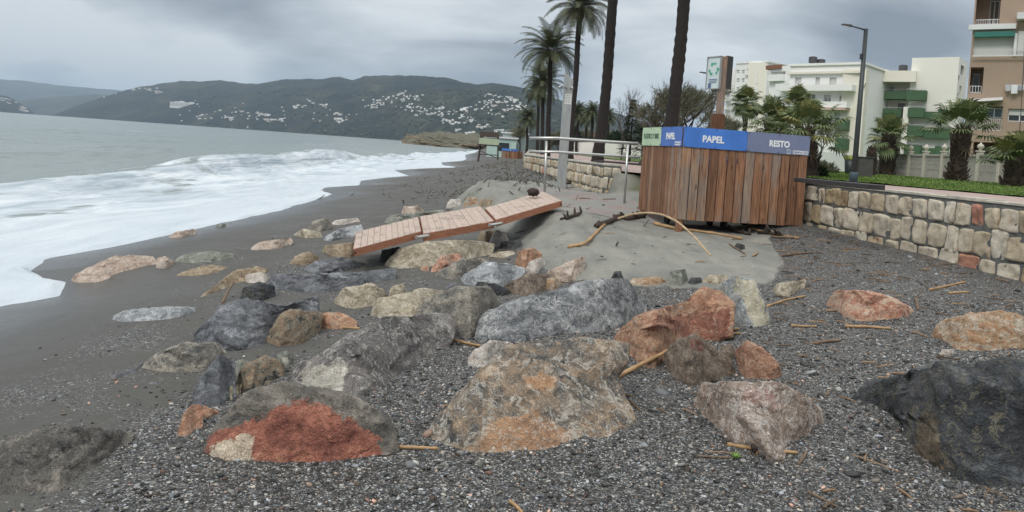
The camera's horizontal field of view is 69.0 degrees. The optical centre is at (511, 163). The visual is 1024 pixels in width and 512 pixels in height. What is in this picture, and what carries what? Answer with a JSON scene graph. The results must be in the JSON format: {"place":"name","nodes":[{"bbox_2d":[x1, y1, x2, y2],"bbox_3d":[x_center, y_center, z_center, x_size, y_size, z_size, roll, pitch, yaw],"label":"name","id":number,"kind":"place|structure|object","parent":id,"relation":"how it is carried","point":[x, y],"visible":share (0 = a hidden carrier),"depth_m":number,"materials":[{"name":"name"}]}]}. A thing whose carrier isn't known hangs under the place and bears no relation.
{"place":"outdoors","nodes":[
{"label":"outdoors","id":0,"kind":"place"},
{"bbox_2d":[0,95,36,114],"bbox_3d":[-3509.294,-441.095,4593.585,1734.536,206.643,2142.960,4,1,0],"label":"coastal hill","id":1,"kind":"structure","parent":0,"point":[12,107],"depth_m":4371.78,"materials":[{"name":"grey"}]},
{"bbox_2d":[0,79,121,100],"bbox_3d":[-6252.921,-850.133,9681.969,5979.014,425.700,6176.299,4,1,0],"label":"mountain","id":2,"kind":"structure","parent":0,"point":[18,90],"depth_m":9127.17,"materials":[{"name":"grey"}]},
{"bbox_2d":[17,94,107,114],"bbox_3d":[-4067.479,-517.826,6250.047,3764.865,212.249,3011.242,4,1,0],"label":"foothill","id":3,"kind":"structure","parent":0,"point":[47,106],"depth_m":5779.30,"materials":[{"name":"grey"}]},
{"bbox_2d":[0,112,478,306],"bbox_3d":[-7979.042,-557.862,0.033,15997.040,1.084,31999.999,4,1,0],"label":"sea water","id":4,"kind":"structure","parent":0,"point":[71,185],"depth_m":27.31,"materials":[{"name":"grey liquid"}]},
{"bbox_2d":[50,75,660,153],"bbox_3d":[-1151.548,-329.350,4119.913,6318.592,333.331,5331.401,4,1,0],"label":"hill","id":5,"kind":"structure","parent":0,"point":[142,104],"depth_m":3297.87,"materials":[{"name":"green plant"}]},
{"bbox_2d":[179,93,526,126],"bbox_3d":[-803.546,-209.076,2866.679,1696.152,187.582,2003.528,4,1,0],"label":"town","id":6,"kind":"object","parent":5,"relation":"on","point":[462,109],"visible":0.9,"depth_m":2435.51},
{"bbox_2d":[191,88,561,136],"bbox_3d":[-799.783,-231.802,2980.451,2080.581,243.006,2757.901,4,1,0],"label":"hillside scrub","id":7,"kind":"object","parent":5,"relation":"on","point":[505,127],"visible":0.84,"depth_m":2596.86,"materials":[{"name":"plant"}]},
{"bbox_2d":[401,131,518,150],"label":"headland","id":8,"kind":"structure","parent":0,"point":[452,140],"depth_m":368.27,"materials":[{"name":"stone"}]},
{"bbox_2d":[0,0,974,127],"label":"sky","id":9,"kind":"structure","parent":0,"point":[122,45],"materials":[{"name":"grey"}]},
{"bbox_2d":[0,149,1023,511],"bbox_3d":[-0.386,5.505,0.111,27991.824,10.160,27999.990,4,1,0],"label":"beach","id":10,"kind":"structure","parent":0,"point":[72,325],"depth_m":5.71,"materials":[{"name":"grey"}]},
{"bbox_2d":[0,425,135,494],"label":"boulder","id":11,"kind":"object","parent":10,"relation":"on","point":[53,458],"visible":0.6,"depth_m":3.53,"materials":[{"name":"stone"}]},
{"bbox_2d":[71,255,155,282],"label":"flat rock","id":12,"kind":"object","parent":10,"relation":"on","point":[107,268],"visible":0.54,"depth_m":9.18,"materials":[{"name":"beige stone"}]},
{"bbox_2d":[112,306,195,321],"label":"flat rock","id":13,"kind":"object","parent":10,"relation":"on","point":[153,313],"visible":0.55,"depth_m":6.69,"materials":[{"name":"grey stone"}]},
{"bbox_2d":[142,341,225,371],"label":"boulder","id":14,"kind":"object","parent":10,"relation":"on","point":[187,356],"visible":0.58,"depth_m":5.29,"materials":[{"name":"stone"}]},
{"bbox_2d":[177,404,203,436],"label":"boulder","id":15,"kind":"object","parent":10,"relation":"on","point":[192,419],"visible":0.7,"depth_m":4.23,"materials":[{"name":"orange stone"}]},
{"bbox_2d":[177,264,226,275],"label":"flat rock","id":16,"kind":"object","parent":10,"relation":"on","point":[207,269],"visible":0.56,"depth_m":9.04,"materials":[{"name":"beige stone"}]},
{"bbox_2d":[175,251,233,262],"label":"boulder","id":17,"kind":"object","parent":10,"relation":"on","point":[208,256],"visible":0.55,"depth_m":9.67,"materials":[{"name":"grey stone"}]},
{"bbox_2d":[191,354,236,408],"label":"boulder","id":18,"kind":"object","parent":10,"relation":"on","point":[216,380],"visible":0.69,"depth_m":4.81,"materials":[{"name":"grey stone"}]},
{"bbox_2d":[201,266,268,296],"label":"boulder","id":19,"kind":"object","parent":10,"relation":"on","point":[237,275],"visible":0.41,"depth_m":8.57,"materials":[{"name":"beige stone"}]},
{"bbox_2d":[194,295,319,350],"bbox_3d":[-2.058,1.379,6.390,0.715,0.516,1.419,5,1,30],"label":"boulder","id":20,"kind":"object","parent":10,"relation":"on","point":[244,323],"visible":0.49,"depth_m":5.96,"materials":[{"name":"grey stone"}]},
{"bbox_2d":[240,281,275,300],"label":"boulder","id":21,"kind":"object","parent":10,"relation":"on","point":[260,291],"visible":0.63,"depth_m":7.56,"materials":[{"name":"black stone"}]},
{"bbox_2d":[236,355,283,391],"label":"boulder","id":22,"kind":"object","parent":10,"relation":"on","point":[260,371],"visible":0.6,"depth_m":5.14,"materials":[{"name":"stone"}]},
{"bbox_2d":[251,237,292,249],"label":"flat rock","id":23,"kind":"object","parent":10,"relation":"on","point":[274,244],"visible":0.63,"depth_m":10.82,"materials":[{"name":"beige stone"}]},
{"bbox_2d":[266,309,321,345],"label":"boulder","id":24,"kind":"object","parent":10,"relation":"on","point":[290,327],"visible":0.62,"depth_m":6.03,"materials":[{"name":"stone"}]},
{"bbox_2d":[204,381,398,462],"bbox_3d":[-1.136,1.494,4.079,1.106,0.598,0.646,4,1,0],"label":"boulder","id":25,"kind":"object","parent":10,"relation":"on","point":[281,421],"visible":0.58,"depth_m":3.90,"materials":[{"name":"red stone"}]},
{"bbox_2d":[289,252,318,264],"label":"boulder","id":26,"kind":"object","parent":10,"relation":"on","point":[305,258],"visible":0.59,"depth_m":9.55,"materials":[{"name":"beige stone"}]},
{"bbox_2d":[307,218,332,231],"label":"boulder","id":27,"kind":"object","parent":10,"relation":"on","point":[324,224],"visible":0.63,"depth_m":13.25,"materials":[{"name":"stone"}]},
{"bbox_2d":[268,268,396,291],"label":"boulder","id":28,"kind":"object","parent":10,"relation":"on","point":[316,282],"visible":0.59,"depth_m":8.25,"materials":[{"name":"grey stone"}]},
{"bbox_2d":[303,257,365,273],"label":"boulder","id":29,"kind":"object","parent":10,"relation":"on","point":[337,264],"visible":0.59,"depth_m":9.20,"materials":[{"name":"grey stone"}]},
{"bbox_2d":[322,242,353,256],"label":"boulder","id":30,"kind":"object","parent":10,"relation":"on","point":[341,250],"visible":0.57,"depth_m":10.31,"materials":[{"name":"beige stone"}]},
{"bbox_2d":[321,312,357,328],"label":"boulder","id":31,"kind":"object","parent":10,"relation":"on","point":[334,320],"visible":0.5,"depth_m":6.56,"materials":[{"name":"orange stone"}]},
{"bbox_2d":[323,224,363,240],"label":"boulder","id":32,"kind":"object","parent":10,"relation":"on","point":[349,231],"visible":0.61,"depth_m":12.61,"materials":[{"name":"grey stone"}]},
{"bbox_2d":[334,283,387,308],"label":"boulder","id":33,"kind":"object","parent":10,"relation":"on","point":[361,296],"visible":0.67,"depth_m":7.43,"materials":[{"name":"beige stone"}]},
{"bbox_2d":[290,312,458,395],"bbox_3d":[-0.872,1.474,5.576,0.972,0.660,1.640,5,2,42],"label":"boulder","id":34,"kind":"object","parent":10,"relation":"on","point":[384,350],"visible":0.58,"depth_m":5.21,"materials":[{"name":"grey stone"}]},
{"bbox_2d":[370,288,447,317],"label":"boulder","id":35,"kind":"object","parent":10,"relation":"on","point":[404,304],"visible":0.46,"depth_m":6.94,"materials":[{"name":"beige stone"}]},
{"bbox_2d":[385,210,445,222],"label":"boulder","id":36,"kind":"object","parent":10,"relation":"on","point":[395,218],"visible":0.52,"depth_m":15.34,"materials":[{"name":"grey stone"}]},
{"bbox_2d":[384,240,494,268],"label":"boulder","id":37,"kind":"object","parent":10,"relation":"on","point":[425,253],"visible":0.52,"depth_m":9.92,"materials":[{"name":"beige stone"}]},
{"bbox_2d":[353,192,561,256],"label":"broken boardwalk","id":38,"kind":"structure","parent":37,"relation":"on","point":[449,224],"depth_m":10.92,"materials":[{"name":"wood"}]},
{"bbox_2d":[319,169,569,207],"bbox_3d":[-2.217,0.741,23.357,7.357,1.233,11.597,4,1,0],"label":"storm debris","id":39,"kind":"object","parent":10,"relation":"on","point":[428,198],"visible":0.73,"depth_m":22.94,"materials":[{"name":"brown wood"}]},
{"bbox_2d":[431,253,460,271],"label":"boulder","id":40,"kind":"object","parent":10,"relation":"on","point":[443,261],"visible":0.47,"depth_m":9.55,"materials":[{"name":"orange stone"}]},
{"bbox_2d":[416,286,501,337],"bbox_3d":[-0.554,1.405,6.992,0.779,0.650,1.237,4,1,12],"label":"boulder","id":41,"kind":"object","parent":10,"relation":"on","point":[465,308],"visible":0.46,"depth_m":6.63,"materials":[{"name":"stone"}]},
{"bbox_2d":[435,257,489,279],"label":"boulder","id":42,"kind":"object","parent":10,"relation":"on","point":[458,269],"visible":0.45,"depth_m":9.15,"materials":[{"name":"stone"}]},
{"bbox_2d":[477,131,500,161],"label":"lifeguard tower","id":43,"kind":"structure","parent":10,"relation":"on","point":[486,141],"depth_m":74.05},
{"bbox_2d":[468,340,512,367],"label":"boulder","id":44,"kind":"object","parent":10,"relation":"on","point":[483,355],"visible":0.46,"depth_m":5.58,"materials":[{"name":"white stone"}]},
{"bbox_2d":[460,262,525,286],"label":"boulder","id":45,"kind":"object","parent":10,"relation":"on","point":[502,274],"visible":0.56,"depth_m":8.70,"materials":[{"name":"grey stone"}]},
{"bbox_2d":[475,281,510,295],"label":"boulder","id":46,"kind":"object","parent":10,"relation":"on","point":[498,290],"visible":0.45,"depth_m":8.20,"materials":[{"name":"black stone"}]},
{"bbox_2d":[486,137,518,156],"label":"beach kiosk","id":47,"kind":"object","parent":10,"relation":"on","point":[508,142],"visible":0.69,"depth_m":116.36,"materials":[{"name":"white paint"}]},
{"bbox_2d":[513,104,540,152],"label":"palm tree","id":48,"kind":"object","parent":10,"relation":"on","point":[526,119],"visible":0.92,"depth_m":104.44,"materials":[{"name":"green plant"}]},
{"bbox_2d":[515,247,541,267],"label":"boulder","id":49,"kind":"object","parent":10,"relation":"on","point":[525,257],"visible":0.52,"depth_m":9.73,"materials":[{"name":"orange stone"}]},
{"bbox_2d":[505,273,554,295],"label":"boulder","id":50,"kind":"object","parent":10,"relation":"on","point":[527,284],"visible":0.58,"depth_m":8.41,"materials":[{"name":"stone"}]},
{"bbox_2d":[429,336,637,452],"bbox_3d":[0.214,1.495,4.505,1.640,0.751,0.922,3,1,-31],"label":"boulder","id":51,"kind":"object","parent":10,"relation":"on","point":[546,393],"visible":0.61,"depth_m":4.37,"materials":[{"name":"beige stone"}]},
{"bbox_2d":[61,225,1023,511],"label":"stones","id":52,"kind":"object","parent":10,"relation":"on","point":[593,459],"visible":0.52,"depth_m":4.17,"materials":[{"name":"stone"}]},
{"bbox_2d":[475,278,646,342],"bbox_3d":[0.594,1.455,6.938,2.296,0.744,0.738,3,1,-31],"label":"boulder","id":53,"kind":"object","parent":10,"relation":"on","point":[595,305],"visible":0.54,"depth_m":6.69,"materials":[{"name":"grey stone"}]},
{"bbox_2d":[546,256,584,281],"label":"boulder","id":54,"kind":"object","parent":10,"relation":"on","point":[570,271],"visible":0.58,"depth_m":9.15,"materials":[{"name":"beige stone"}]},
{"bbox_2d":[482,165,648,245],"bbox_3d":[0.014,0.559,23.691,2.978,0.720,26.454,4,1,-7],"label":"storm debris","id":55,"kind":"object","parent":10,"relation":"on","point":[550,185],"visible":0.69,"depth_m":20.98,"materials":[{"name":"brown wood"}]},
{"bbox_2d":[523,154,622,192],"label":"stone wall","id":56,"kind":"structure","parent":10,"relation":"on","point":[592,176],"depth_m":20.41,"materials":[{"name":"stone"}]},
{"bbox_2d":[537,187,668,223],"bbox_3d":[1.654,0.827,15.618,1.986,0.328,4.267,4,1,-7],"label":"sand mound","id":57,"kind":"object","parent":10,"relation":"on","point":[596,201],"visible":0.8,"depth_m":15.36,"materials":[{"name":"sand"}]},
{"bbox_2d":[556,73,573,188],"bbox_3d":[1.169,-0.613,17.464,0.365,3.030,0.385,4,1,0],"label":"shower pylon","id":58,"kind":"object","parent":57,"relation":"on","point":[568,88],"visible":0.84,"depth_m":17.49,"materials":[{"name":"grey metal"}]},
{"bbox_2d":[529,137,638,202],"bbox_3d":[1.476,0.176,15.655,2.326,1.402,0.184,4,1,0],"label":"handrail","id":59,"kind":"object","parent":57,"relation":"on","point":[626,156],"visible":0.92,"depth_m":15.58,"materials":[{"name":"metal"}]},
{"bbox_2d":[630,276,665,285],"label":"flat rock","id":60,"kind":"object","parent":10,"relation":"on","point":[648,281],"visible":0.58,"depth_m":8.76,"materials":[{"name":"white stone"}]},
{"bbox_2d":[617,212,710,255],"bbox_3d":[2.367,1.002,11.217,0.372,0.402,2.507,4,1,-22],"label":"dry cane","id":61,"kind":"object","parent":10,"relation":"on","point":[684,227],"visible":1,"depth_m":11.49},
{"bbox_2d":[613,286,735,367],"bbox_3d":[1.344,1.536,6.562,0.808,0.825,1.817,5,2,41],"label":"boulder","id":62,"kind":"object","parent":10,"relation":"on","point":[706,313],"visible":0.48,"depth_m":6.46,"materials":[{"name":"orange stone"}]},
{"bbox_2d":[667,269,687,285],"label":"boulder","id":63,"kind":"object","parent":10,"relation":"on","point":[678,277],"visible":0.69,"depth_m":8.85,"materials":[{"name":"grey stone"}]},
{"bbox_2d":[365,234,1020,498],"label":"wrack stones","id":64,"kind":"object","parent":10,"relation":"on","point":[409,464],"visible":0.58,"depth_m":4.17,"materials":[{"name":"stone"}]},
{"bbox_2d":[664,333,735,385],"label":"boulder","id":65,"kind":"object","parent":10,"relation":"on","point":[693,359],"visible":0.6,"depth_m":5.42,"materials":[{"name":"stone"}]},
{"bbox_2d":[664,159,735,229],"bbox_3d":[3.361,0.517,13.518,1.203,1.269,0.959,4,1,-11],"label":"waste container","id":66,"kind":"object","parent":10,"relation":"on","point":[723,225],"visible":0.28,"depth_m":13.21,"materials":[{"name":"blue plastic"}]},
{"bbox_2d":[705,56,732,156],"bbox_3d":[3.968,-0.514,14.623,0.497,3.196,0.271,4,1,17],"label":"sign post","id":67,"kind":"object","parent":10,"relation":"on","point":[719,69],"visible":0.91,"depth_m":14.53,"materials":[{"name":"orange wood"}]},
{"bbox_2d":[638,126,809,231],"bbox_3d":[3.860,0.369,13.932,2.413,1.913,1.934,4,1,-11],"label":"bin enclosure","id":68,"kind":"object","parent":10,"relation":"on","point":[667,167],"visible":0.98,"depth_m":13.04,"materials":[{"name":"red wood"}]},
{"bbox_2d":[443,217,1019,511],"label":"wrack bits","id":69,"kind":"object","parent":10,"relation":"on","point":[831,502],"visible":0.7,"depth_m":7.43,"materials":[{"name":"wood"}]},
{"bbox_2d":[717,276,770,326],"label":"boulder","id":70,"kind":"object","parent":10,"relation":"on","point":[746,297],"visible":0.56,"depth_m":7.49,"materials":[{"name":"grey stone"}]},
{"bbox_2d":[735,340,781,378],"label":"boulder","id":71,"kind":"object","parent":10,"relation":"on","point":[754,360],"visible":0.67,"depth_m":5.68,"materials":[{"name":"orange stone"}]},
{"bbox_2d":[694,380,824,461],"bbox_3d":[1.611,1.586,4.545,0.898,0.578,1.024,4,1,0],"label":"boulder","id":72,"kind":"object","parent":10,"relation":"on","point":[770,419],"visible":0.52,"depth_m":4.35,"materials":[{"name":"stone"}]},
{"bbox_2d":[772,279,805,296],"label":"boulder","id":73,"kind":"object","parent":10,"relation":"on","point":[788,289],"visible":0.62,"depth_m":8.73,"materials":[{"name":"beige stone"}]},
{"bbox_2d":[826,290,913,320],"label":"boulder","id":74,"kind":"object","parent":10,"relation":"on","point":[862,305],"visible":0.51,"depth_m":7.51,"materials":[{"name":"red stone"}]},
{"bbox_2d":[802,183,1023,281],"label":"stone wall","id":75,"kind":"structure","parent":10,"relation":"on","point":[986,235],"depth_m":10.43,"materials":[{"name":"beige stone"}]},
{"bbox_2d":[794,177,884,189],"bbox_3d":[4.843,0.301,11.131,0.300,0.070,1.704,4,1,-13],"label":"plank","id":76,"kind":"object","parent":75,"relation":"on","point":[844,184],"visible":1,"depth_m":10.80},
{"bbox_2d":[851,356,1023,487],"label":"boulder","id":77,"kind":"object","parent":10,"relation":"on","point":[961,420],"visible":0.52,"depth_m":4.13,"materials":[{"name":"black stone"}]},
{"bbox_2d":[931,310,1023,350],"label":"boulder","id":78,"kind":"object","parent":10,"relation":"on","point":[989,330],"visible":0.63,"depth_m":6.37,"materials":[{"name":"white stone"}]},
{"bbox_2d":[535,153,1023,202],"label":"promenade path","id":79,"kind":"structure","parent":0,"point":[635,168],"depth_m":20.79,"materials":[{"name":"concrete"}]},
{"bbox_2d":[522,79,547,153],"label":"palm tree","id":80,"kind":"object","parent":79,"relation":"on","point":[538,104],"visible":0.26,"depth_m":67.82,"materials":[{"name":"green plant"}]},
{"bbox_2d":[522,66,563,154],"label":"palm tree","id":81,"kind":"object","parent":79,"relation":"on","point":[542,80],"visible":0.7,"depth_m":59.74,"materials":[{"name":"green plant"}]},
{"bbox_2d":[514,17,583,156],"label":"palm tree","id":82,"kind":"object","parent":79,"relation":"on","point":[550,41],"visible":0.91,"depth_m":45.65,"materials":[{"name":"green plant"}]},
{"bbox_2d":[545,0,607,158],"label":"palm tree","id":83,"kind":"object","parent":79,"relation":"on","point":[579,12],"visible":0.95,"depth_m":39.75,"materials":[{"name":"green plant"}]},
{"bbox_2d":[575,100,588,151],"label":"palm tree","id":84,"kind":"object","parent":79,"relation":"on","point":[578,114],"visible":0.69,"depth_m":94.64,"materials":[{"name":"green plant"}]},
{"bbox_2d":[591,0,617,162],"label":"palm tree","id":85,"kind":"object","parent":79,"relation":"on","point":[605,98],"visible":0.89,"depth_m":25.81,"materials":[{"name":"brown plant"}]},
{"bbox_2d":[615,98,641,161],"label":"conifer","id":86,"kind":"object","parent":79,"relation":"on","point":[627,124],"visible":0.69,"depth_m":47.85,"materials":[{"name":"green plant"}]},
{"bbox_2d":[664,0,689,126],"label":"palm tree","id":87,"kind":"object","parent":79,"relation":"on","point":[676,77],"visible":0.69,"depth_m":21.79,"materials":[{"name":"brown plant"}]},
{"bbox_2d":[627,81,734,165],"bbox_3d":[7.479,-1.716,32.950,4.516,4.346,5.891,4,1,0],"label":"tamarisk tree","id":88,"kind":"object","parent":79,"relation":"on","point":[654,116],"visible":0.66,"depth_m":32.81,"materials":[{"name":"brown plant"}]},
{"bbox_2d":[654,84,715,126],"bbox_3d":[8.211,-1.785,35.545,3.224,4.344,3.685,4,1,13],"label":"tamarisk tree","id":89,"kind":"object","parent":79,"relation":"on","point":[701,97],"visible":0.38,"depth_m":35.02,"materials":[{"name":"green plant"}]},
{"bbox_2d":[841,23,867,182],"bbox_3d":[11.529,-1.996,25.444,0.960,5.469,0.285,4,1,0],"label":"street lamp","id":90,"kind":"object","parent":79,"relation":"on","point":[853,175],"visible":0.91,"depth_m":25.38,"materials":[{"name":"metal"}]},
{"bbox_2d":[582,155,1023,195],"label":"lawn","id":91,"kind":"structure","parent":0,"point":[964,182],"depth_m":27.95,"materials":[{"name":"plant"}]},
{"bbox_2d":[579,100,598,138],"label":"palm tree","id":92,"kind":"object","parent":91,"relation":"on","point":[592,107],"visible":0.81,"depth_m":89.69,"materials":[{"name":"green plant"}]},
{"bbox_2d":[574,142,641,158],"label":"garden wall","id":93,"kind":"structure","parent":91,"relation":"on","point":[586,147],"depth_m":81.09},
{"bbox_2d":[590,89,643,158],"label":"bare tree","id":94,"kind":"object","parent":91,"relation":"on","point":[619,124],"visible":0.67,"depth_m":60.31,"materials":[{"name":"brown plant"}]},
{"bbox_2d":[727,85,764,130],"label":"fan palm","id":95,"kind":"object","parent":91,"relation":"on","point":[744,92],"visible":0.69,"depth_m":69.36,"materials":[{"name":"green plant"}]},
{"bbox_2d":[724,61,784,132],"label":"apartment tower","id":96,"kind":"structure","parent":91,"relation":"on","point":[754,74],"depth_m":161.27,"materials":[{"name":"paint"}]},
{"bbox_2d":[736,94,805,133],"bbox_3d":[12.430,-1.423,35.789,3.107,3.980,3.208,3,2,-44],"label":"fan palm","id":97,"kind":"object","parent":91,"relation":"on","point":[767,110],"visible":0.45,"depth_m":35.63,"materials":[{"name":"green plant"}]},
{"bbox_2d":[766,64,790,131],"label":"apartment building","id":98,"kind":"structure","parent":91,"relation":"on","point":[777,76],"depth_m":144.33,"materials":[{"name":"paint"}]},
{"bbox_2d":[759,106,804,135],"bbox_3d":[12.467,-1.022,34.032,2.843,3.268,3.156,4,1,0],"label":"fan palm","id":99,"kind":"object","parent":91,"relation":"on","point":[780,116],"visible":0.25,"depth_m":33.76,"materials":[{"name":"green plant"}]},
{"bbox_2d":[781,83,820,133],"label":"fan palm","id":100,"kind":"object","parent":91,"relation":"on","point":[796,93],"visible":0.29,"depth_m":41.66,"materials":[{"name":"green plant"}]},
{"bbox_2d":[766,94,852,178],"bbox_3d":[11.900,-1.111,30.130,3.578,3.602,3.817,4,1,0],"label":"fan palm","id":101,"kind":"object","parent":91,"relation":"on","point":[812,112],"visible":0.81,"depth_m":29.69,"materials":[{"name":"green plant"}]},
{"bbox_2d":[819,151,852,171],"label":"garden wall","id":102,"kind":"structure","parent":91,"relation":"on","point":[832,157],"depth_m":50.06,"materials":[{"name":"paint"}]},
{"bbox_2d":[857,156,874,176],"bbox_3d":[15.597,0.163,32.990,0.680,0.885,0.460,4,1,0],"label":"utility box","id":103,"kind":"object","parent":91,"relation":"on","point":[865,167],"visible":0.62,"depth_m":32.79,"materials":[{"name":"green paint"}]},
{"bbox_2d":[779,56,967,159],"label":"apartment block","id":104,"kind":"structure","parent":91,"relation":"on","point":[919,91],"depth_m":106.93,"materials":[{"name":"white paint"}]},
{"bbox_2d":[864,112,920,174],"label":"fan palm","id":105,"kind":"object","parent":91,"relation":"on","point":[887,145],"visible":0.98,"depth_m":51.56,"materials":[{"name":"green plant"}]},
{"bbox_2d":[894,142,1007,182],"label":"balustrade","id":106,"kind":"object","parent":91,"relation":"on","point":[925,164],"visible":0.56,"depth_m":46.80,"materials":[{"name":"concrete"}]},
{"bbox_2d":[916,97,1004,180],"bbox_3d":[19.964,-0.999,33.048,3.657,3.907,3.519,3,1,-32],"label":"fan palm","id":107,"kind":"object","parent":91,"relation":"on","point":[960,143],"visible":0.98,"depth_m":32.68,"materials":[{"name":"green plant"}]},
{"bbox_2d":[965,0,1023,153],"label":"apartment block","id":108,"kind":"structure","parent":91,"relation":"on","point":[996,60],"depth_m":60.81,"materials":[{"name":"beige paint"}]},
{"bbox_2d":[973,37,1013,54],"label":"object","id":109,"kind":"structure","parent":108,"relation":"in","point":[982,46],"depth_m":61.22,"materials":[{"name":"white concrete"}]},
{"bbox_2d":[969,130,1023,186],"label":"fan palm","id":110,"kind":"object","parent":91,"relation":"on","point":[1013,170],"visible":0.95,"depth_m":27.76,"materials":[{"name":"green plant"}]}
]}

